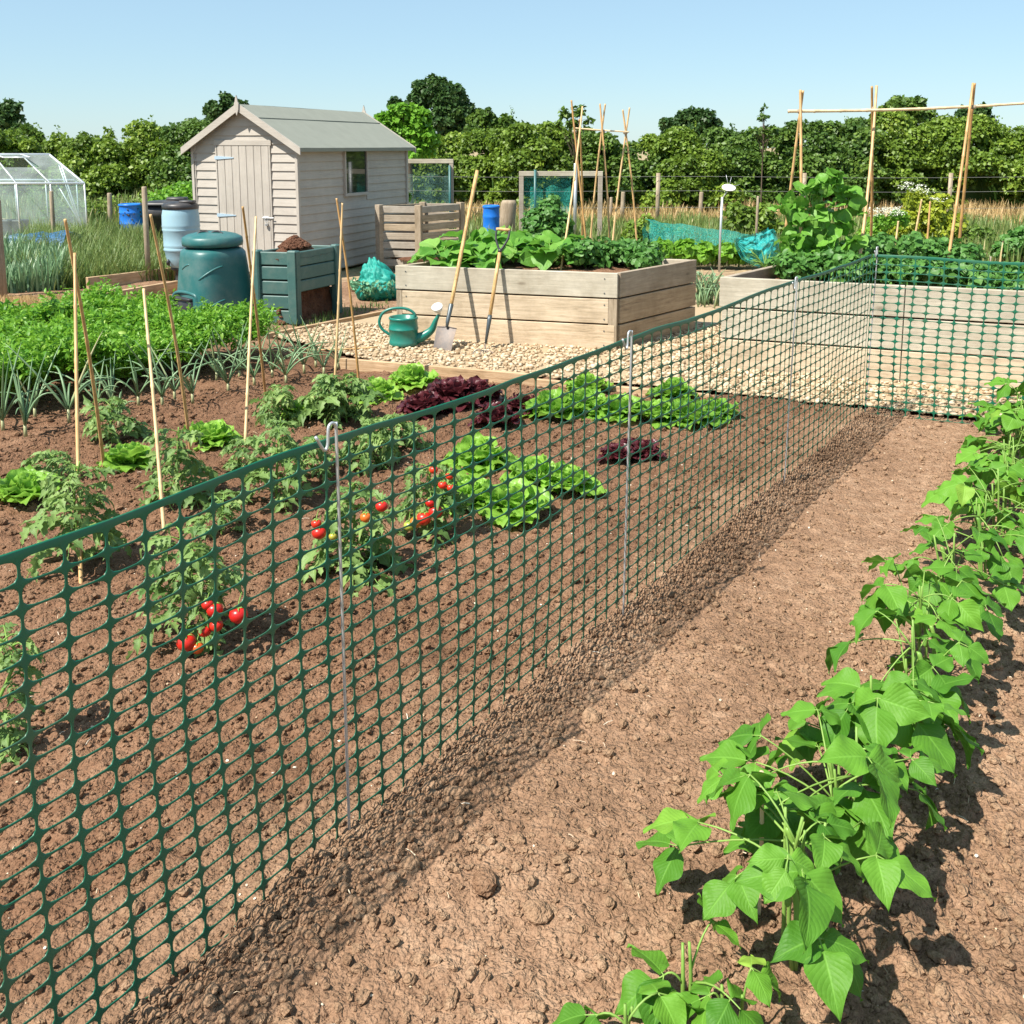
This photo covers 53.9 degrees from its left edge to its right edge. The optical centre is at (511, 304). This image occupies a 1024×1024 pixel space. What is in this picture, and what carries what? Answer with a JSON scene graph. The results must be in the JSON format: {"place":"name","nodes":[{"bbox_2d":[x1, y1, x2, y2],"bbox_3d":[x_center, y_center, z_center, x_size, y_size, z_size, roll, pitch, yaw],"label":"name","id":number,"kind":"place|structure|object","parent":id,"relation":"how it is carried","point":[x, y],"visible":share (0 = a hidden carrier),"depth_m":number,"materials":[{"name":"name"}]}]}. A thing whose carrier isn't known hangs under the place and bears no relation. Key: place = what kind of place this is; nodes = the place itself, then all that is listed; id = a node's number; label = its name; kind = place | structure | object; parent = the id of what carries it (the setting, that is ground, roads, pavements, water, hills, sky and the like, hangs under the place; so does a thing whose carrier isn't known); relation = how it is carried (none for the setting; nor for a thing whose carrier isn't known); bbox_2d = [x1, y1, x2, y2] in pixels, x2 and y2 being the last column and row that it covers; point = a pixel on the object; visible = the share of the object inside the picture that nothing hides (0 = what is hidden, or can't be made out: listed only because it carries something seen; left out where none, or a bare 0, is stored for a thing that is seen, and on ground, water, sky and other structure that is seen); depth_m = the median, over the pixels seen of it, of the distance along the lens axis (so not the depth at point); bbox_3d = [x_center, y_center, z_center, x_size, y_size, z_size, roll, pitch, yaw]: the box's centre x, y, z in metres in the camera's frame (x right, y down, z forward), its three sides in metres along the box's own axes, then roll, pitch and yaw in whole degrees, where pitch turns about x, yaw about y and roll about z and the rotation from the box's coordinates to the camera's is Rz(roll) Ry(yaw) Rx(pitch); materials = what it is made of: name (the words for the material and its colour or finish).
{"place":"outdoors","nodes":[
{"label":"outdoors","id":0,"kind":"place"},
{"bbox_2d":[0,184,157,227],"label":"dry grass","id":1,"kind":"structure","parent":0,"point":[30,206],"depth_m":23.23,"materials":[{"name":"plant"}]},
{"bbox_2d":[0,280,1023,1023],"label":"soil","id":2,"kind":"structure","parent":0,"point":[478,936],"depth_m":2.93,"materials":[{"name":"soil"}]},
{"bbox_2d":[0,622,45,768],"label":"tomato plant","id":3,"kind":"object","parent":2,"relation":"on","point":[15,735],"visible":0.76,"depth_m":2.86,"materials":[{"name":"green plant"}]},
{"bbox_2d":[0,464,59,504],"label":"lettuce","id":4,"kind":"object","parent":2,"relation":"on","point":[21,485],"visible":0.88,"depth_m":4.85,"materials":[{"name":"green plant"}]},
{"bbox_2d":[20,457,131,582],"bbox_3d":[-1.783,0.868,4.110,0.428,0.507,0.431,0,9,0],"label":"tomato plant","id":5,"kind":"object","parent":2,"relation":"on","point":[44,522],"visible":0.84,"depth_m":4.06,"materials":[{"name":"green plant"}]},
{"bbox_2d":[73,253,82,583],"bbox_3d":[-1.849,0.454,4.282,0.023,1.279,0.804,-3,10,-19],"label":"bamboo cane","id":6,"kind":"object","parent":2,"relation":"on","point":[80,565],"visible":0.69,"depth_m":4.32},
{"bbox_2d":[64,219,104,466],"bbox_3d":[-2.094,0.266,4.981,0.034,1.433,0.768,-3,9,-16],"label":"bamboo cane","id":7,"kind":"object","parent":2,"relation":"on","point":[80,303],"visible":0.81,"depth_m":4.94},
{"bbox_2d":[93,441,161,471],"bbox_3d":[-2.088,0.809,5.476,0.313,0.144,0.301,-8,12,-41],"label":"lettuce","id":8,"kind":"object","parent":2,"relation":"on","point":[125,457],"visible":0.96,"depth_m":5.41,"materials":[{"name":"green plant"}]},
{"bbox_2d":[0,277,281,398],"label":"carrot tops","id":9,"kind":"object","parent":2,"relation":"on","point":[115,317],"visible":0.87,"depth_m":7.60,"materials":[{"name":"plant"}]},
{"bbox_2d":[142,288,165,530],"bbox_3d":[-1.695,0.490,4.770,0.023,1.058,0.707,-4,10,-22],"label":"bamboo cane","id":10,"kind":"object","parent":2,"relation":"on","point":[160,484],"visible":0.9,"depth_m":4.77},
{"bbox_2d":[161,200,199,280],"bbox_3d":[-4.210,-0.813,12.838,0.472,1.041,0.481,0,9,0],"label":"water butt","id":11,"kind":"object","parent":2,"relation":"on","point":[180,219],"visible":0.75,"depth_m":12.63,"materials":[{"name":"blue plastic"}]},
{"bbox_2d":[171,230,253,315],"bbox_3d":[-2.960,-0.286,9.942,0.715,0.908,0.674,-8,12,-42],"label":"compost bin","id":12,"kind":"object","parent":2,"relation":"on","point":[213,267],"visible":0.81,"depth_m":9.70,"materials":[{"name":"green plastic"}]},
{"bbox_2d":[183,419,243,451],"bbox_3d":[-1.758,0.743,5.877,0.338,0.146,0.307,6,11,36],"label":"lettuce","id":13,"kind":"object","parent":2,"relation":"on","point":[218,433],"visible":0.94,"depth_m":5.83,"materials":[{"name":"green plant"}]},
{"bbox_2d":[185,489,252,542],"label":"tomato plant","id":14,"kind":"object","parent":2,"relation":"on","point":[227,510],"visible":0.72,"depth_m":4.47,"materials":[{"name":"green plant"}]},
{"bbox_2d":[248,384,309,428],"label":"tomato plant","id":15,"kind":"object","parent":2,"relation":"on","point":[277,395],"visible":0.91,"depth_m":6.21,"materials":[{"name":"green plant"}]},
{"bbox_2d":[239,417,323,514],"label":"tomato plant","id":16,"kind":"object","parent":2,"relation":"on","point":[277,431],"visible":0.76,"depth_m":4.81,"materials":[{"name":"green plant"}]},
{"bbox_2d":[252,235,341,324],"bbox_3d":[-2.121,-0.267,10.131,0.456,0.891,0.962,4,10,23],"label":"slatted composter","id":17,"kind":"object","parent":2,"relation":"on","point":[295,277],"visible":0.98,"depth_m":9.81,"materials":[{"name":"teal wood"}]},
{"bbox_2d":[314,421,350,829],"bbox_3d":[-0.432,0.830,2.431,0.012,1.122,0.078,7,11,37],"label":"fence pin","id":18,"kind":"object","parent":2,"relation":"on","point":[325,449],"visible":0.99,"depth_m":2.44,"materials":[{"name":"metal"}]},
{"bbox_2d":[304,372,386,425],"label":"tomato plant","id":19,"kind":"object","parent":2,"relation":"on","point":[331,383],"visible":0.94,"depth_m":6.21,"materials":[{"name":"green plant"}]},
{"bbox_2d":[350,257,396,300],"bbox_3d":[-1.514,-0.286,11.334,0.644,0.518,0.538,0,9,0],"label":"net sack","id":20,"kind":"object","parent":2,"relation":"on","point":[376,280],"visible":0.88,"depth_m":11.20,"materials":[{"name":"fabric"}]},
{"bbox_2d":[384,361,440,390],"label":"lettuce","id":21,"kind":"object","parent":2,"relation":"on","point":[407,377],"visible":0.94,"depth_m":7.17,"materials":[{"name":"green plant"}]},
{"bbox_2d":[384,462,475,552],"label":"tomato plant","id":22,"kind":"object","parent":2,"relation":"on","point":[425,509],"visible":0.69,"depth_m":4.41,"materials":[{"name":"green plant"}]},
{"bbox_2d":[338,357,534,385],"bbox_3d":[-0.591,0.514,7.594,1.622,0.115,0.035,3,10,20],"label":"edging board","id":23,"kind":"object","parent":2,"relation":"on","point":[497,376],"visible":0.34,"depth_m":7.54,"materials":[{"name":"wood"}]},
{"bbox_2d":[426,374,480,411],"bbox_3d":[-0.389,0.576,6.708,0.391,0.177,0.429,0,9,0],"label":"red lettuce","id":24,"kind":"object","parent":2,"relation":"on","point":[453,388],"visible":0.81,"depth_m":6.66,"materials":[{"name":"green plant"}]},
{"bbox_2d":[439,431,517,477],"bbox_3d":[-0.157,0.792,5.441,0.400,0.179,0.419,9,12,44],"label":"lettuce","id":25,"kind":"object","parent":2,"relation":"on","point":[481,453],"visible":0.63,"depth_m":5.39,"materials":[{"name":"green plant"}]},
{"bbox_2d":[0,254,1023,1023],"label":"fence","id":26,"kind":"object","parent":2,"relation":"on","point":[16,558],"visible":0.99,"depth_m":2.54,"materials":[{"name":"green plastic"}]},
{"bbox_2d":[474,476,553,526],"bbox_3d":[0.003,0.912,4.732,0.366,0.167,0.431,-5,10,-31],"label":"lettuce","id":27,"kind":"object","parent":2,"relation":"on","point":[501,507],"visible":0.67,"depth_m":4.67,"materials":[{"name":"green plant"}]},
{"bbox_2d":[499,454,565,493],"bbox_3d":[0.130,0.852,5.137,0.406,0.167,0.364,0,9,0],"label":"lettuce","id":28,"kind":"object","parent":2,"relation":"on","point":[529,462],"visible":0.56,"depth_m":5.14,"materials":[{"name":"green plant"}]},
{"bbox_2d":[519,387,583,419],"bbox_3d":[0.237,0.631,6.416,0.413,0.182,0.351,5,10,29],"label":"lettuce","id":29,"kind":"object","parent":2,"relation":"on","point":[543,397],"visible":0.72,"depth_m":6.36,"materials":[{"name":"green plant"}]},
{"bbox_2d":[539,460,606,495],"bbox_3d":[0.305,0.863,5.091,0.351,0.139,0.342,0,9,0],"label":"lettuce","id":30,"kind":"object","parent":2,"relation":"on","point":[578,479],"visible":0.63,"depth_m":5.02,"materials":[{"name":"green plant"}]},
{"bbox_2d":[552,980,705,1023],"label":"bean plant","id":31,"kind":"object","parent":2,"relation":"on","point":[670,1008],"visible":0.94,"depth_m":1.91,"materials":[{"name":"green plant"}]},
{"bbox_2d":[273,292,1023,417],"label":"gravel","id":32,"kind":"structure","parent":2,"relation":"on","point":[519,357],"depth_m":7.99,"materials":[{"name":"gravel"}]},
{"bbox_2d":[378,303,442,346],"bbox_3d":[-0.866,0.164,8.644,0.556,0.375,0.256,4,10,23],"label":"watering can","id":33,"kind":"object","parent":32,"relation":"on","point":[403,331],"visible":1,"depth_m":8.61,"materials":[{"name":"green plastic"}]},
{"bbox_2d":[434,170,478,350],"bbox_3d":[-0.475,-0.386,8.745,0.178,1.542,0.766,3,9,16],"label":"spade","id":34,"kind":"object","parent":32,"relation":"on","point":[444,337],"visible":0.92,"depth_m":8.61,"materials":[{"name":"brown wood"}]},
{"bbox_2d":[395,258,696,348],"bbox_3d":[0.343,-0.055,9.240,2.532,0.667,1.241,3,9,16],"label":"raised bed","id":35,"kind":"object","parent":32,"relation":"on","point":[533,305],"visible":0.78,"depth_m":8.75,"materials":[{"name":"wood"}]},
{"bbox_2d":[407,238,476,266],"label":"squash plant","id":36,"kind":"object","parent":35,"relation":"on","point":[426,251],"visible":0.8,"depth_m":9.16,"materials":[{"name":"green plant"}]},
{"bbox_2d":[449,244,514,268],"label":"squash plant","id":37,"kind":"object","parent":35,"relation":"on","point":[485,258],"visible":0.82,"depth_m":9.06,"materials":[{"name":"green plant"}]},
{"bbox_2d":[516,234,588,269],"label":"squash plant","id":38,"kind":"object","parent":35,"relation":"on","point":[541,258],"visible":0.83,"depth_m":9.24,"materials":[{"name":"green plant"}]},
{"bbox_2d":[623,238,665,269],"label":"potato plant","id":39,"kind":"object","parent":35,"relation":"on","point":[645,256],"visible":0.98,"depth_m":9.14,"materials":[{"name":"green plant"}]},
{"bbox_2d":[719,265,1023,388],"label":"raised bed","id":40,"kind":"object","parent":32,"relation":"on","point":[735,287],"visible":0.47,"depth_m":7.38,"materials":[{"name":"wood"}]},
{"bbox_2d":[764,247,827,280],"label":"potato plant","id":41,"kind":"object","parent":40,"relation":"on","point":[789,265],"visible":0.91,"depth_m":8.16,"materials":[{"name":"green plant"}]},
{"bbox_2d":[766,167,868,254],"bbox_3d":[2.569,-0.690,8.455,0.835,0.927,0.377,0,9,0],"label":"climbing squash","id":42,"kind":"object","parent":40,"relation":"on","point":[821,226],"visible":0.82,"depth_m":8.41,"materials":[{"name":"green plant"}]},
{"bbox_2d":[809,245,870,282],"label":"potato plant","id":43,"kind":"object","parent":40,"relation":"on","point":[836,258],"visible":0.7,"depth_m":8.08,"materials":[{"name":"green plant"}]},
{"bbox_2d":[879,254,948,286],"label":"potato plant","id":44,"kind":"object","parent":40,"relation":"on","point":[919,270],"visible":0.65,"depth_m":7.67,"materials":[{"name":"green plant"}]},
{"bbox_2d":[895,231,947,260],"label":"potato plant","id":45,"kind":"object","parent":40,"relation":"on","point":[913,243],"visible":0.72,"depth_m":8.81,"materials":[{"name":"green plant"}]},
{"bbox_2d":[947,83,975,257],"bbox_3d":[3.994,-1.096,8.916,0.126,1.706,0.953,5,10,29],"label":"cane support","id":46,"kind":"object","parent":40,"relation":"on","point":[971,107],"visible":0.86,"depth_m":8.80,"materials":[{"name":"brown wood"}]},
{"bbox_2d":[614,893,763,1023],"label":"bean plant","id":47,"kind":"object","parent":2,"relation":"on","point":[720,1011],"visible":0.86,"depth_m":1.99,"materials":[{"name":"green plant"}]},
{"bbox_2d":[681,955,780,1023],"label":"bean plant","id":48,"kind":"object","parent":2,"relation":"on","point":[761,984],"visible":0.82,"depth_m":1.92,"materials":[{"name":"green plant"}]},
{"bbox_2d":[636,757,936,1022],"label":"bean plant","id":49,"kind":"object","parent":2,"relation":"on","point":[832,959],"visible":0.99,"depth_m":2.00,"materials":[{"name":"green plant"}]},
{"bbox_2d":[700,697,946,884],"bbox_3d":[0.743,1.146,2.370,0.579,0.431,0.546,-3,9,-16],"label":"bean plant","id":50,"kind":"object","parent":2,"relation":"on","point":[885,775],"visible":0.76,"depth_m":2.27,"materials":[{"name":"green plant"}]},
{"bbox_2d":[765,667,983,789],"bbox_3d":[0.939,1.114,2.668,0.565,0.408,0.477,0,9,0],"label":"bean plant","id":51,"kind":"object","parent":2,"relation":"on","point":[894,712],"visible":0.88,"depth_m":2.51,"materials":[{"name":"green plant"}]},
{"bbox_2d":[825,604,990,724],"bbox_3d":[1.119,1.089,2.902,0.432,0.386,0.455,9,13,44],"label":"bean plant","id":52,"kind":"object","parent":2,"relation":"on","point":[943,689],"visible":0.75,"depth_m":2.83,"materials":[{"name":"green plant"}]},
{"bbox_2d":[860,553,1006,683],"bbox_3d":[1.339,1.018,3.226,0.404,0.416,0.426,7,11,37],"label":"bean plant","id":53,"kind":"object","parent":2,"relation":"on","point":[964,614],"visible":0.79,"depth_m":3.13,"materials":[{"name":"green plant"}]},
{"bbox_2d":[862,514,1023,642],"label":"bean plant","id":54,"kind":"object","parent":2,"relation":"on","point":[1006,592],"visible":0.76,"depth_m":3.54,"materials":[{"name":"green plant"}]},
{"bbox_2d":[901,474,1023,588],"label":"bean plant","id":55,"kind":"object","parent":2,"relation":"on","point":[1000,565],"visible":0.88,"depth_m":3.89,"materials":[{"name":"green plant"}]},
{"bbox_2d":[921,466,1023,545],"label":"bean plant","id":56,"kind":"object","parent":2,"relation":"on","point":[1003,488],"visible":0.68,"depth_m":4.28,"materials":[{"name":"green plant"}]},
{"bbox_2d":[955,422,1023,477],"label":"bean plant","id":57,"kind":"object","parent":2,"relation":"on","point":[969,453],"visible":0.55,"depth_m":4.97,"materials":[{"name":"green plant"}]},
{"bbox_2d":[957,400,1023,463],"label":"bean plant","id":58,"kind":"object","parent":2,"relation":"on","point":[1009,419],"visible":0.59,"depth_m":5.25,"materials":[{"name":"green plant"}]},
{"bbox_2d":[958,437,1023,516],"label":"bean plant","id":59,"kind":"object","parent":2,"relation":"on","point":[1015,471],"visible":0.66,"depth_m":4.59,"materials":[{"name":"green plant"}]},
{"bbox_2d":[0,0,1023,147],"label":"sky","id":60,"kind":"structure","parent":0,"point":[88,66],"materials":[{"name":"blue"}]},
{"bbox_2d":[2,148,1022,631],"bbox_3d":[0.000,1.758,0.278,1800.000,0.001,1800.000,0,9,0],"label":"ground","id":61,"kind":"structure","parent":0,"point":[356,270],"depth_m":14.66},
{"bbox_2d":[0,122,69,198],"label":"hedge shrub","id":62,"kind":"object","parent":61,"relation":"on","point":[18,141],"visible":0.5,"depth_m":26.52,"materials":[{"name":"green plant"}]},
{"bbox_2d":[3,228,74,292],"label":"tall grass","id":63,"kind":"structure","parent":61,"relation":"on","point":[27,277],"depth_m":12.21,"materials":[{"name":"green plant"}]},
{"bbox_2d":[0,153,87,238],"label":"greenhouse","id":64,"kind":"object","parent":61,"relation":"on","point":[8,224],"visible":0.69,"depth_m":19.34,"materials":[{"name":"metal"}]},
{"bbox_2d":[4,210,175,290],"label":"tall grass","id":65,"kind":"structure","parent":61,"relation":"on","point":[100,250],"depth_m":13.72,"materials":[{"name":"plant"}]},
{"bbox_2d":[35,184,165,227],"bbox_3d":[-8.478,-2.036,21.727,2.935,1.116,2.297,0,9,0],"label":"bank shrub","id":66,"kind":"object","parent":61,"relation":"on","point":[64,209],"visible":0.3,"depth_m":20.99,"materials":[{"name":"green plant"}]},
{"bbox_2d":[79,395,152,448],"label":"tomato plant","id":67,"kind":"object","parent":61,"relation":"on","point":[127,428],"visible":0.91,"depth_m":5.82,"materials":[{"name":"green plant"}]},
{"bbox_2d":[49,115,184,201],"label":"hedge shrub","id":68,"kind":"object","parent":61,"relation":"on","point":[103,165],"visible":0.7,"depth_m":25.13,"materials":[{"name":"green plant"}]},
{"bbox_2d":[146,116,210,193],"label":"hedge shrub","id":69,"kind":"object","parent":61,"relation":"on","point":[173,166],"visible":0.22,"depth_m":24.43,"materials":[{"name":"green plant"}]},
{"bbox_2d":[132,427,227,511],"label":"tomato plant","id":70,"kind":"object","parent":61,"relation":"on","point":[194,468],"visible":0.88,"depth_m":4.82,"materials":[{"name":"green plant"}]},
{"bbox_2d":[126,522,256,659],"bbox_3d":[-1.114,0.991,3.519,0.460,0.515,0.383,0,9,0],"label":"tomato plant","id":71,"kind":"object","parent":61,"relation":"on","point":[202,568],"visible":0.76,"depth_m":3.40,"materials":[{"name":"green plant"}]},
{"bbox_2d":[180,95,415,272],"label":"garden shed","id":72,"kind":"structure","parent":61,"relation":"on","point":[282,174],"depth_m":13.68,"materials":[{"name":"paint"}]},
{"bbox_2d":[214,146,271,271],"bbox_3d":[-3.590,-1.281,13.532,0.898,1.690,0.073,3,10,20],"label":"door","id":73,"kind":"structure","parent":72,"relation":"in","point":[243,171],"depth_m":13.50,"materials":[{"name":"paint"}]},
{"bbox_2d":[342,151,368,196],"bbox_3d":[-2.274,-1.927,14.655,0.058,0.673,0.696,3,10,20],"label":"window","id":74,"kind":"structure","parent":72,"relation":"in","point":[355,163],"depth_m":14.65,"materials":[{"name":"glass"}]},
{"bbox_2d":[287,378,361,429],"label":"tomato plant","id":75,"kind":"object","parent":61,"relation":"on","point":[300,415],"visible":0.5,"depth_m":6.21,"materials":[{"name":"green plant"}]},
{"bbox_2d":[295,480,414,597],"bbox_3d":[-0.634,0.954,4.060,0.464,0.482,0.428,2,9,15],"label":"tomato plant","id":76,"kind":"object","parent":61,"relation":"on","point":[360,575],"visible":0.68,"depth_m":4.01,"materials":[{"name":"green plant"}]},
{"bbox_2d":[331,418,402,476],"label":"tomato plant","id":77,"kind":"object","parent":61,"relation":"on","point":[383,452],"visible":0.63,"depth_m":5.37,"materials":[{"name":"green plant"}]},
{"bbox_2d":[374,102,441,203],"bbox_3d":[-2.323,-2.991,21.779,1.620,2.775,0.869,0,9,0],"label":"tree","id":78,"kind":"object","parent":61,"relation":"on","point":[411,122],"visible":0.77,"depth_m":21.50,"materials":[{"name":"green plant"}]},
{"bbox_2d":[375,202,464,265],"bbox_3d":[-1.327,-0.967,14.705,1.249,1.021,1.000,0,9,0],"label":"timber compost bay","id":79,"kind":"object","parent":61,"relation":"on","point":[411,227],"visible":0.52,"depth_m":14.38,"materials":[{"name":"wood"}]},
{"bbox_2d":[386,73,476,152],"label":"tree","id":80,"kind":"object","parent":61,"relation":"on","point":[448,103],"visible":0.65,"depth_m":46.65,"materials":[{"name":"green plant"}]},
{"bbox_2d":[412,140,454,203],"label":"hedge shrub","id":81,"kind":"object","parent":61,"relation":"on","point":[440,150],"visible":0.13,"depth_m":24.47,"materials":[{"name":"green plant"}]},
{"bbox_2d":[420,118,506,207],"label":"hedge shrub","id":82,"kind":"object","parent":61,"relation":"on","point":[468,164],"visible":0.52,"depth_m":25.08,"materials":[{"name":"green plant"}]},
{"bbox_2d":[481,108,588,209],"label":"hedge shrub","id":83,"kind":"object","parent":61,"relation":"on","point":[527,146],"visible":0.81,"depth_m":24.35,"materials":[{"name":"green plant"}]},
{"bbox_2d":[520,193,574,239],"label":"leafy shrub","id":84,"kind":"object","parent":61,"relation":"on","point":[548,214],"visible":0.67,"depth_m":16.05,"materials":[{"name":"green plant"}]},
{"bbox_2d":[519,163,602,240],"bbox_3d":[0.850,-1.741,17.600,1.457,1.450,0.191,0,9,0],"label":"crop cage","id":85,"kind":"object","parent":61,"relation":"on","point":[534,173],"visible":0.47,"depth_m":17.52,"materials":[{"name":"beige plastic"}]},
{"bbox_2d":[559,125,674,213],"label":"hedge shrub","id":86,"kind":"object","parent":61,"relation":"on","point":[590,140],"visible":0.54,"depth_m":25.11,"materials":[{"name":"green plant"}]},
{"bbox_2d":[658,105,722,142],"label":"tree","id":87,"kind":"object","parent":61,"relation":"on","point":[706,118],"visible":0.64,"depth_m":58.49,"materials":[{"name":"green plant"}]},
{"bbox_2d":[636,120,746,212],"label":"hedge shrub","id":88,"kind":"object","parent":61,"relation":"on","point":[685,150],"visible":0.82,"depth_m":24.41,"materials":[{"name":"green plant"}]},
{"bbox_2d":[651,236,745,264],"bbox_3d":[2.825,-0.773,14.665,1.672,0.443,0.490,0,9,0],"label":"netted crop","id":89,"kind":"object","parent":61,"relation":"on","point":[705,252],"visible":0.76,"depth_m":14.54,"materials":[{"name":"plant"}]},
{"bbox_2d":[700,123,802,206],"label":"hedge shrub","id":90,"kind":"object","parent":61,"relation":"on","point":[741,150],"visible":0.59,"depth_m":25.04,"materials":[{"name":"green plant"}]},
{"bbox_2d":[722,199,784,235],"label":"leafy shrub","id":91,"kind":"object","parent":61,"relation":"on","point":[743,216],"visible":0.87,"depth_m":17.67,"materials":[{"name":"green plant"}]},
{"bbox_2d":[734,228,779,267],"bbox_3d":[3.505,-0.820,14.376,0.588,0.555,0.726,0,9,0],"label":"bunched netting","id":92,"kind":"object","parent":61,"relation":"on","point":[758,242],"visible":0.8,"depth_m":14.20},
{"bbox_2d":[768,116,892,211],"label":"hedge shrub","id":93,"kind":"object","parent":61,"relation":"on","point":[840,146],"visible":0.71,"depth_m":24.41,"materials":[{"name":"green plant"}]},
{"bbox_2d":[856,181,947,238],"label":"flowering bush","id":94,"kind":"object","parent":61,"relation":"on","point":[894,216],"visible":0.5,"depth_m":15.95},
{"bbox_2d":[868,94,938,137],"bbox_3d":[12.988,-5.237,33.595,2.765,3.510,1.162,0,9,0],"label":"tree","id":95,"kind":"object","parent":61,"relation":"on","point":[917,116],"visible":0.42,"depth_m":33.21,"materials":[{"name":"green plant"}]},
{"bbox_2d":[845,111,972,209],"bbox_3d":[10.142,-3.587,25.924,3.077,2.833,2.826,0,9,0],"label":"hedge shrub","id":96,"kind":"object","parent":61,"relation":"on","point":[910,153],"visible":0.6,"depth_m":25.12,"materials":[{"name":"green plant"}]},
{"bbox_2d":[880,188,968,242],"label":"fennel bush","id":97,"kind":"object","parent":61,"relation":"on","point":[940,221],"visible":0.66,"depth_m":16.68,"materials":[{"name":"yellow plant"}]},
{"bbox_2d":[935,113,1023,209],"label":"hedge shrub","id":98,"kind":"object","parent":61,"relation":"on","point":[996,158],"visible":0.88,"depth_m":24.82,"materials":[{"name":"green plant"}]},
{"bbox_2d":[414,197,1023,226],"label":"dry grass","id":99,"kind":"structure","parent":0,"point":[1001,210],"depth_m":23.26,"materials":[{"name":"plant"}]},
{"bbox_2d":[446,208,1023,266],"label":"rough grass","id":100,"kind":"structure","parent":0,"point":[999,227],"depth_m":18.70,"materials":[{"name":"plant"}]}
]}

